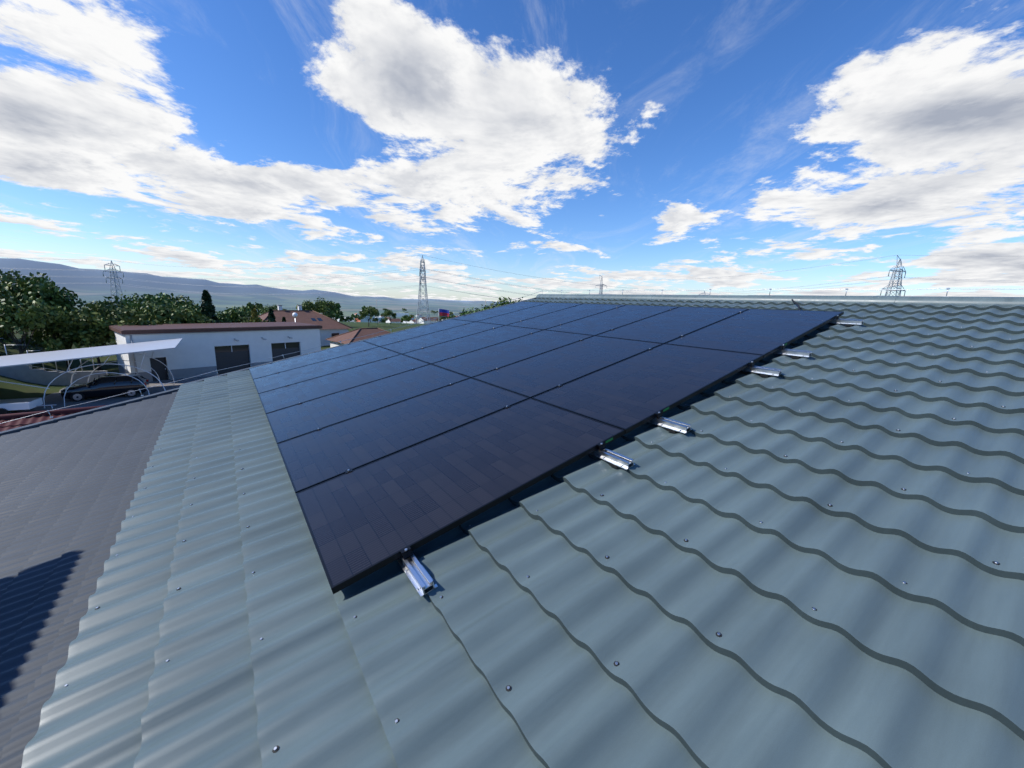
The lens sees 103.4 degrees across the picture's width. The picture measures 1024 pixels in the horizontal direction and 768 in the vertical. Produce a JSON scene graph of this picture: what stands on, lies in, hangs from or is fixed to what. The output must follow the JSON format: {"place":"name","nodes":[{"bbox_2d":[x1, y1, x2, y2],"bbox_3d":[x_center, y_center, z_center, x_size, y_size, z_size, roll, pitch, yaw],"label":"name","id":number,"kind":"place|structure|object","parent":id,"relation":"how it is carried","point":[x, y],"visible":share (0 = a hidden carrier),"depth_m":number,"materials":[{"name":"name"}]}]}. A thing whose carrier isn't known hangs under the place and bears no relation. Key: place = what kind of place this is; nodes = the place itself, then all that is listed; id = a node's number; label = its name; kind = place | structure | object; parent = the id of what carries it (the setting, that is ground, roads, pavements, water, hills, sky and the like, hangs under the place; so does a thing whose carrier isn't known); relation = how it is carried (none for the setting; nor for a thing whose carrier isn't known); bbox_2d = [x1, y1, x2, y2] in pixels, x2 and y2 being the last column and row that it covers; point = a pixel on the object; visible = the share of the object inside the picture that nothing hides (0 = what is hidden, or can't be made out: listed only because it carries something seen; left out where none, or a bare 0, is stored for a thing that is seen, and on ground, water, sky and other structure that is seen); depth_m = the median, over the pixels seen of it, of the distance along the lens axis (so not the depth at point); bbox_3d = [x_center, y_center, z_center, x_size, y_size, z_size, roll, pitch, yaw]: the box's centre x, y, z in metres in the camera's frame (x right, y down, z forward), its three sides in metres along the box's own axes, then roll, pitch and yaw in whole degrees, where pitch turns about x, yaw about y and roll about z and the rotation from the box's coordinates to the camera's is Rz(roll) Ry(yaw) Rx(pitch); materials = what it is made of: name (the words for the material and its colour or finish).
{"place":"outdoors","nodes":[
{"label":"outdoors","id":0,"kind":"place"},
{"bbox_2d":[9,374,220,413],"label":"yard pavement","id":1,"kind":"structure","parent":0,"point":[54,398],"depth_m":28.93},
{"bbox_2d":[0,398,56,413],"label":"white trailer box","id":2,"kind":"object","parent":1,"relation":"on","point":[8,405],"visible":0.86,"depth_m":24.62,"materials":[{"name":"white paint"}]},
{"bbox_2d":[0,338,182,407],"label":"carport","id":3,"kind":"object","parent":1,"relation":"on","point":[58,355],"visible":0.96,"depth_m":28.59,"materials":[{"name":"white paint"}]},
{"bbox_2d":[60,372,148,401],"bbox_3d":[-29.486,0.152,29.465,4.440,1.624,2.180,-6,14,-35],"label":"car","id":4,"kind":"object","parent":1,"relation":"on","point":[112,384],"visible":0.98,"depth_m":28.95,"materials":[{"name":"black paint"}]},
{"bbox_2d":[0,258,510,411],"bbox_3d":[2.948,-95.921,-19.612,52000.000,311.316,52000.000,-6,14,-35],"label":"terrain","id":5,"kind":"structure","parent":0,"point":[88,285],"depth_m":2205.84,"materials":[{"name":"green plant"}]},
{"bbox_2d":[0,269,54,340],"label":"tree","id":6,"kind":"object","parent":5,"relation":"on","point":[8,277],"visible":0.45,"depth_m":39.07,"materials":[{"name":"green plant"}]},
{"bbox_2d":[0,294,78,353],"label":"tree","id":7,"kind":"object","parent":5,"relation":"on","point":[32,315],"visible":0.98,"depth_m":33.20,"materials":[{"name":"green plant"}]},
{"bbox_2d":[0,276,86,331],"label":"tree","id":8,"kind":"object","parent":5,"relation":"on","point":[45,293],"visible":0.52,"depth_m":39.61,"materials":[{"name":"green plant"}]},
{"bbox_2d":[0,405,105,418],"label":"annex walls","id":9,"kind":"structure","parent":5,"relation":"on","point":[28,414],"depth_m":12.28,"materials":[{"name":"white paint"}]},
{"bbox_2d":[0,411,81,431],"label":"annex maroon roof","id":10,"kind":"structure","parent":9,"relation":"attached to","point":[17,423],"depth_m":11.90,"materials":[{"name":"tile"}]},
{"bbox_2d":[0,338,107,385],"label":"boundary wall fence","id":11,"kind":"object","parent":5,"relation":"on","point":[25,373],"visible":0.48,"depth_m":32.15,"materials":[{"name":"concrete"}]},
{"bbox_2d":[19,305,110,370],"bbox_3d":[-41.248,-3.991,36.585,5.625,6.394,6.407,0,12,-7],"label":"tree","id":12,"kind":"object","parent":5,"relation":"on","point":[46,334],"visible":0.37,"depth_m":35.83,"materials":[{"name":"green plant"}]},
{"bbox_2d":[58,310,120,370],"bbox_3d":[-39.297,-3.891,37.910,4.961,6.003,5.007,5,12,16],"label":"tree","id":13,"kind":"object","parent":5,"relation":"on","point":[75,335],"visible":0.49,"depth_m":36.39,"materials":[{"name":"green plant"}]},
{"bbox_2d":[102,260,123,304],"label":"pylon","id":14,"kind":"object","parent":5,"relation":"on","point":[114,280],"visible":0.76,"depth_m":231.13,"materials":[{"name":"grey metal"}]},
{"bbox_2d":[2,257,123,283],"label":"power line","id":15,"kind":"object","parent":14,"relation":"on","point":[65,269],"visible":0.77,"depth_m":228.18,"materials":[{"name":"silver metal"}]},
{"bbox_2d":[69,300,162,346],"bbox_3d":[-37.577,-4.548,39.118,7.064,6.964,5.733,-3,12,-21],"label":"tree","id":16,"kind":"object","parent":5,"relation":"on","point":[101,309],"visible":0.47,"depth_m":37.98,"materials":[{"name":"green plant"}]},
{"bbox_2d":[94,292,170,307],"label":"tree","id":17,"kind":"object","parent":5,"relation":"on","point":[161,295],"visible":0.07,"depth_m":49.50,"materials":[{"name":"green plant"}]},
{"bbox_2d":[99,294,181,317],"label":"tree","id":18,"kind":"object","parent":5,"relation":"on","point":[130,305],"visible":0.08,"depth_m":45.05,"materials":[{"name":"green plant"}]},
{"bbox_2d":[122,304,186,323],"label":"tree","id":19,"kind":"object","parent":5,"relation":"on","point":[160,315],"visible":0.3,"depth_m":41.65,"materials":[{"name":"green plant"}]},
{"bbox_2d":[138,300,215,323],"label":"tree","id":20,"kind":"object","parent":5,"relation":"on","point":[192,317],"visible":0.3,"depth_m":43.35,"materials":[{"name":"green plant"}]},
{"bbox_2d":[162,293,200,312],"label":"tree","id":21,"kind":"object","parent":5,"relation":"on","point":[177,299],"visible":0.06,"depth_m":53.89,"materials":[{"name":"green plant"}]},
{"bbox_2d":[169,301,230,322],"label":"garden tree","id":22,"kind":"object","parent":5,"relation":"on","point":[224,316],"visible":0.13,"depth_m":52.68,"materials":[{"name":"green plant"}]},
{"bbox_2d":[200,290,219,322],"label":"conifer tree","id":23,"kind":"object","parent":5,"relation":"on","point":[207,308],"visible":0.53,"depth_m":47.86,"materials":[{"name":"green plant"}]},
{"bbox_2d":[114,329,320,381],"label":"garage walls","id":24,"kind":"structure","parent":5,"relation":"on","point":[192,355],"depth_m":38.11,"materials":[{"name":"white paint"}]},
{"bbox_2d":[108,322,321,334],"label":"flat roof","id":25,"kind":"structure","parent":24,"relation":"on","point":[173,328],"depth_m":38.78,"materials":[{"name":"brown"}]},
{"bbox_2d":[126,328,321,373],"bbox_3d":[-26.472,-3.108,39.489,16.400,4.190,0.760,-12,18,-49],"label":"gutter","id":26,"kind":"object","parent":25,"relation":"attached to","point":[204,332],"visible":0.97,"depth_m":36.95,"materials":[{"name":"metal"}]},
{"bbox_2d":[220,305,251,322],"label":"garden tree","id":27,"kind":"object","parent":5,"relation":"on","point":[238,315],"visible":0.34,"depth_m":56.27,"materials":[{"name":"green plant"}]},
{"bbox_2d":[238,315,266,322],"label":"garden tree","id":28,"kind":"object","parent":5,"relation":"on","point":[245,321],"visible":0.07,"depth_m":52.39,"materials":[{"name":"green plant"}]},
{"bbox_2d":[249,308,260,322],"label":"conifer tree","id":29,"kind":"object","parent":5,"relation":"on","point":[254,313],"visible":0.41,"depth_m":51.63,"materials":[{"name":"green plant"}]},
{"bbox_2d":[247,302,263,315],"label":"valley tree","id":30,"kind":"object","parent":5,"relation":"on","point":[258,306],"visible":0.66,"depth_m":167.16,"materials":[{"name":"green plant"}]},
{"bbox_2d":[258,304,277,314],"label":"valley tree","id":31,"kind":"object","parent":5,"relation":"on","point":[266,309],"visible":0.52,"depth_m":117.13,"materials":[{"name":"green plant"}]},
{"bbox_2d":[267,308,275,321],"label":"conifer tree","id":32,"kind":"object","parent":5,"relation":"on","point":[271,317],"visible":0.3,"depth_m":53.41,"materials":[{"name":"green plant"}]},
{"bbox_2d":[258,305,352,345],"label":"house roof","id":33,"kind":"structure","parent":5,"relation":"on","point":[331,327],"depth_m":64.19,"materials":[{"name":"tile"}]},
{"bbox_2d":[302,298,335,319],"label":"valley tree","id":34,"kind":"object","parent":5,"relation":"on","point":[324,307],"visible":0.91,"depth_m":105.78,"materials":[{"name":"green plant"}]},
{"bbox_2d":[315,301,343,319],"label":"tree","id":35,"kind":"object","parent":5,"relation":"on","point":[336,311],"visible":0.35,"depth_m":299.52,"materials":[{"name":"green plant"}]},
{"bbox_2d":[345,316,352,321],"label":"valley tree","id":36,"kind":"object","parent":5,"relation":"on","point":[348,318],"visible":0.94,"depth_m":302.04,"materials":[{"name":"green plant"}]},
{"bbox_2d":[351,313,360,321],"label":"valley tree","id":37,"kind":"object","parent":5,"relation":"on","point":[356,316],"visible":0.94,"depth_m":280.48,"materials":[{"name":"green plant"}]},
{"bbox_2d":[325,328,390,347],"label":"house roof","id":38,"kind":"structure","parent":5,"relation":"on","point":[356,333],"depth_m":59.24,"materials":[{"name":"tile"}]},
{"bbox_2d":[359,306,378,326],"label":"valley tree","id":39,"kind":"object","parent":5,"relation":"on","point":[370,311],"visible":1,"depth_m":115.45,"materials":[{"name":"green plant"}]},
{"bbox_2d":[361,305,379,321],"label":"valley tree","id":40,"kind":"object","parent":5,"relation":"on","point":[363,308],"visible":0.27,"depth_m":192.30,"materials":[{"name":"green plant"}]},
{"bbox_2d":[383,309,395,323],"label":"valley tree","id":41,"kind":"object","parent":5,"relation":"on","point":[388,313],"visible":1,"depth_m":145.26,"materials":[{"name":"green plant"}]},
{"bbox_2d":[320,311,459,323],"bbox_3d":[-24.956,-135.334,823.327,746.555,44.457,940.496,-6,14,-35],"label":"distant town houses","id":42,"kind":"structure","parent":5,"relation":"on","point":[398,320],"depth_m":390.50,"materials":[{"name":"white tile"}]},
{"bbox_2d":[401,315,411,322],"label":"valley tree","id":43,"kind":"object","parent":5,"relation":"on","point":[407,317],"visible":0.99,"depth_m":285.56,"materials":[{"name":"green plant"}]},
{"bbox_2d":[415,255,430,323],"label":"pylon","id":44,"kind":"object","parent":5,"relation":"on","point":[420,284],"visible":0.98,"depth_m":180.53,"materials":[{"name":"grey metal"}]},
{"bbox_2d":[105,255,421,294],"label":"power line","id":45,"kind":"object","parent":44,"relation":"attached to","point":[272,286],"visible":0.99,"depth_m":199.20,"materials":[{"name":"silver metal"}]},
{"bbox_2d":[421,255,651,300],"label":"power line","id":46,"kind":"object","parent":44,"relation":"attached to","point":[498,282],"visible":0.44,"depth_m":190.19,"materials":[{"name":"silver metal"}]},
{"bbox_2d":[376,299,486,323],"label":"flagpoles","id":47,"kind":"object","parent":5,"relation":"on","point":[443,312],"visible":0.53,"depth_m":87.50,"materials":[{"name":"white paint"}]},
{"bbox_2d":[437,312,453,320],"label":"valley tree","id":48,"kind":"object","parent":5,"relation":"on","point":[445,317],"visible":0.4,"depth_m":133.01,"materials":[{"name":"green plant"}]},
{"bbox_2d":[448,309,482,318],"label":"valley tree","id":49,"kind":"object","parent":5,"relation":"on","point":[463,312],"visible":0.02,"depth_m":61.63,"materials":[{"name":"green plant"}]},
{"bbox_2d":[463,304,488,313],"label":"valley tree","id":50,"kind":"object","parent":5,"relation":"on","point":[484,308],"visible":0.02,"depth_m":77.49,"materials":[{"name":"green plant"}]},
{"bbox_2d":[488,301,513,308],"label":"valley tree","id":51,"kind":"object","parent":5,"relation":"on","point":[493,306],"depth_m":61.19,"materials":[{"name":"green plant"}]},
{"bbox_2d":[494,296,522,305],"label":"valley tree","id":52,"kind":"object","parent":5,"relation":"on","point":[500,300],"visible":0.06,"depth_m":71.31,"materials":[{"name":"green plant"}]},
{"bbox_2d":[596,275,605,293],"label":"pylon","id":53,"kind":"object","parent":5,"relation":"on","point":[601,290],"visible":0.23,"depth_m":493.89,"materials":[{"name":"grey metal"}]},
{"bbox_2d":[880,255,905,295],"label":"pylon","id":54,"kind":"object","parent":5,"relation":"on","point":[895,271],"visible":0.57,"depth_m":184.95,"materials":[{"name":"grey metal"}]},
{"bbox_2d":[602,255,894,295],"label":"power line","id":55,"kind":"object","parent":54,"relation":"hanging from","point":[759,290],"visible":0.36,"depth_m":251.33,"materials":[{"name":"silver metal"}]},
{"bbox_2d":[881,255,1017,295],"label":"power line","id":56,"kind":"object","parent":54,"relation":"hanging from","point":[954,280],"visible":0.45,"depth_m":175.44,"materials":[{"name":"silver metal"}]},
{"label":"building walls","id":57,"kind":"object","parent":5,"relation":"on","visible":0},
{"bbox_2d":[0,391,177,767],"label":"dark roof tiles","id":58,"kind":"object","parent":57,"relation":"on","point":[68,487],"visible":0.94,"depth_m":3.20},
{"bbox_2d":[0,288,959,423],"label":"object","id":59,"kind":"structure","parent":57,"relation":"attached to","point":[947,289],"depth_m":7.09,"materials":[{"name":"silver metal"}]},
{"bbox_2d":[21,297,1023,767],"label":"green roof tiles","id":60,"kind":"object","parent":57,"relation":"on","point":[871,661],"visible":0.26,"depth_m":1.79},
{"bbox_2d":[64,302,1004,752],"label":"roof screws","id":61,"kind":"object","parent":60,"relation":"attached to","point":[508,688],"visible":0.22,"depth_m":1.94,"materials":[{"name":"silver metal"}]},
{"bbox_2d":[397,319,863,596],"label":"mounting rails","id":62,"kind":"object","parent":60,"relation":"on","point":[418,575],"visible":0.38,"depth_m":2.81,"materials":[{"name":"silver metal"}]},
{"bbox_2d":[249,341,378,378],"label":"solar panel","id":63,"kind":"object","parent":62,"relation":"on","point":[297,362],"visible":0.76,"depth_m":7.43,"materials":[{"name":"black"}]},
{"bbox_2d":[253,347,399,393],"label":"solar panel","id":64,"kind":"object","parent":62,"relation":"on","point":[294,376],"visible":0.76,"depth_m":6.50,"materials":[{"name":"black"}]},
{"bbox_2d":[258,354,428,413],"bbox_3d":[-2.327,-0.059,5.667,2.053,0.484,1.134,-6,14,-35],"label":"solar panel","id":65,"kind":"object","parent":62,"relation":"on","point":[296,393],"visible":0.76,"depth_m":5.56,"materials":[{"name":"black"}]},
{"bbox_2d":[266,364,469,443],"bbox_3d":[-1.663,0.150,4.747,2.053,0.484,1.134,-6,14,-35],"label":"solar panel","id":66,"kind":"object","parent":62,"relation":"on","point":[294,421],"visible":0.77,"depth_m":4.62,"materials":[{"name":"black"}]},
{"bbox_2d":[277,378,528,492],"bbox_3d":[-0.999,0.358,3.826,2.053,0.484,1.134,-6,14,-35],"label":"solar panel","id":67,"kind":"object","parent":62,"relation":"on","point":[314,458],"visible":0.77,"depth_m":3.67,"materials":[{"name":"black"}]},
{"bbox_2d":[363,319,472,346],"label":"solar panel","id":68,"kind":"object","parent":62,"relation":"on","point":[383,340],"visible":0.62,"depth_m":8.52,"materials":[{"name":"black"}]},
{"bbox_2d":[380,322,504,353],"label":"solar panel","id":69,"kind":"object","parent":62,"relation":"on","point":[424,341],"visible":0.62,"depth_m":7.59,"materials":[{"name":"black"}]},
{"bbox_2d":[295,398,624,593],"bbox_3d":[-0.335,0.567,2.906,2.053,0.484,1.134,-6,14,-35],"label":"solar panel","id":70,"kind":"object","parent":62,"relation":"on","point":[366,520],"visible":1,"depth_m":2.68,"materials":[{"name":"black"}]},
{"bbox_2d":[403,325,541,363],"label":"solar panel","id":71,"kind":"object","parent":62,"relation":"on","point":[455,347],"visible":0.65,"depth_m":6.66,"materials":[{"name":"black"}]},
{"bbox_2d":[453,302,548,321],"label":"solar panel","id":72,"kind":"object","parent":62,"relation":"on","point":[491,313],"visible":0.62,"depth_m":9.61,"materials":[{"name":"black"}]},
{"bbox_2d":[432,330,593,377],"bbox_3d":[0.030,-0.480,5.826,2.053,0.484,1.134,-6,14,-35],"label":"solar panel","id":73,"kind":"object","parent":62,"relation":"on","point":[485,360],"visible":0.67,"depth_m":5.72,"materials":[{"name":"black"}]},
{"bbox_2d":[476,302,582,324],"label":"solar panel","id":74,"kind":"object","parent":62,"relation":"on","point":[524,314],"visible":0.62,"depth_m":8.68,"materials":[{"name":"black"}]},
{"bbox_2d":[270,303,838,559],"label":"panel clamps","id":75,"kind":"object","parent":62,"relation":"attached to","point":[406,552],"visible":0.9,"depth_m":3.16,"materials":[{"name":"black metal"}]},
{"bbox_2d":[507,304,624,329],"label":"solar panel","id":76,"kind":"object","parent":62,"relation":"on","point":[557,318],"visible":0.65,"depth_m":7.75,"materials":[{"name":"black"}]},
{"bbox_2d":[472,336,662,397],"bbox_3d":[0.695,-0.272,4.905,2.053,0.484,1.134,-6,14,-35],"label":"solar panel","id":77,"kind":"object","parent":62,"relation":"on","point":[531,377],"visible":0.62,"depth_m":4.78,"materials":[{"name":"black"}]},
{"bbox_2d":[545,305,679,335],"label":"solar panel","id":78,"kind":"object","parent":62,"relation":"on","point":[602,322],"visible":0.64,"depth_m":6.82,"materials":[{"name":"black"}]},
{"bbox_2d":[532,344,762,433],"bbox_3d":[1.359,-0.063,3.985,2.053,0.484,1.134,-6,14,-35],"label":"solar panel","id":79,"kind":"object","parent":62,"relation":"on","point":[632,393],"visible":0.86,"depth_m":3.82,"materials":[{"name":"black"}]},
{"bbox_2d":[596,307,748,343],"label":"solar panel","id":80,"kind":"object","parent":62,"relation":"on","point":[669,326],"visible":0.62,"depth_m":5.88,"materials":[{"name":"black"}]},
{"bbox_2d":[665,309,843,357],"bbox_3d":[3.053,-0.693,5.064,2.053,0.484,1.134,-6,14,-35],"label":"solar panel","id":81,"kind":"object","parent":62,"relation":"on","point":[765,332],"visible":0.86,"depth_m":4.93,"materials":[{"name":"black"}]},
{"bbox_2d":[536,294,1023,306],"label":"roof ridge cap","id":82,"kind":"object","parent":60,"relation":"on","point":[962,301],"visible":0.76,"depth_m":6.12,"materials":[{"name":"grey metal"}]},
{"bbox_2d":[0,0,1023,301],"bbox_3d":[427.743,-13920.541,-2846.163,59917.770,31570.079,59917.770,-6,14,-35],"label":"cloud","id":83,"kind":"structure","parent":0,"point":[504,124],"depth_m":21570.00,"materials":[{"name":"white"}]},
{"bbox_2d":[0,0,1023,301],"label":"sky","id":84,"kind":"structure","parent":0,"point":[730,79],"materials":[{"name":"blue"}]},
{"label":"roof slope","id":85,"kind":"object","parent":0,"visible":0},
{"bbox_2d":[0,297,535,435],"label":"roof verge trim","id":86,"kind":"structure","parent":85,"relation":"attached to","point":[84,412],"depth_m":6.95,"materials":[{"name":"metal"}]}
]}

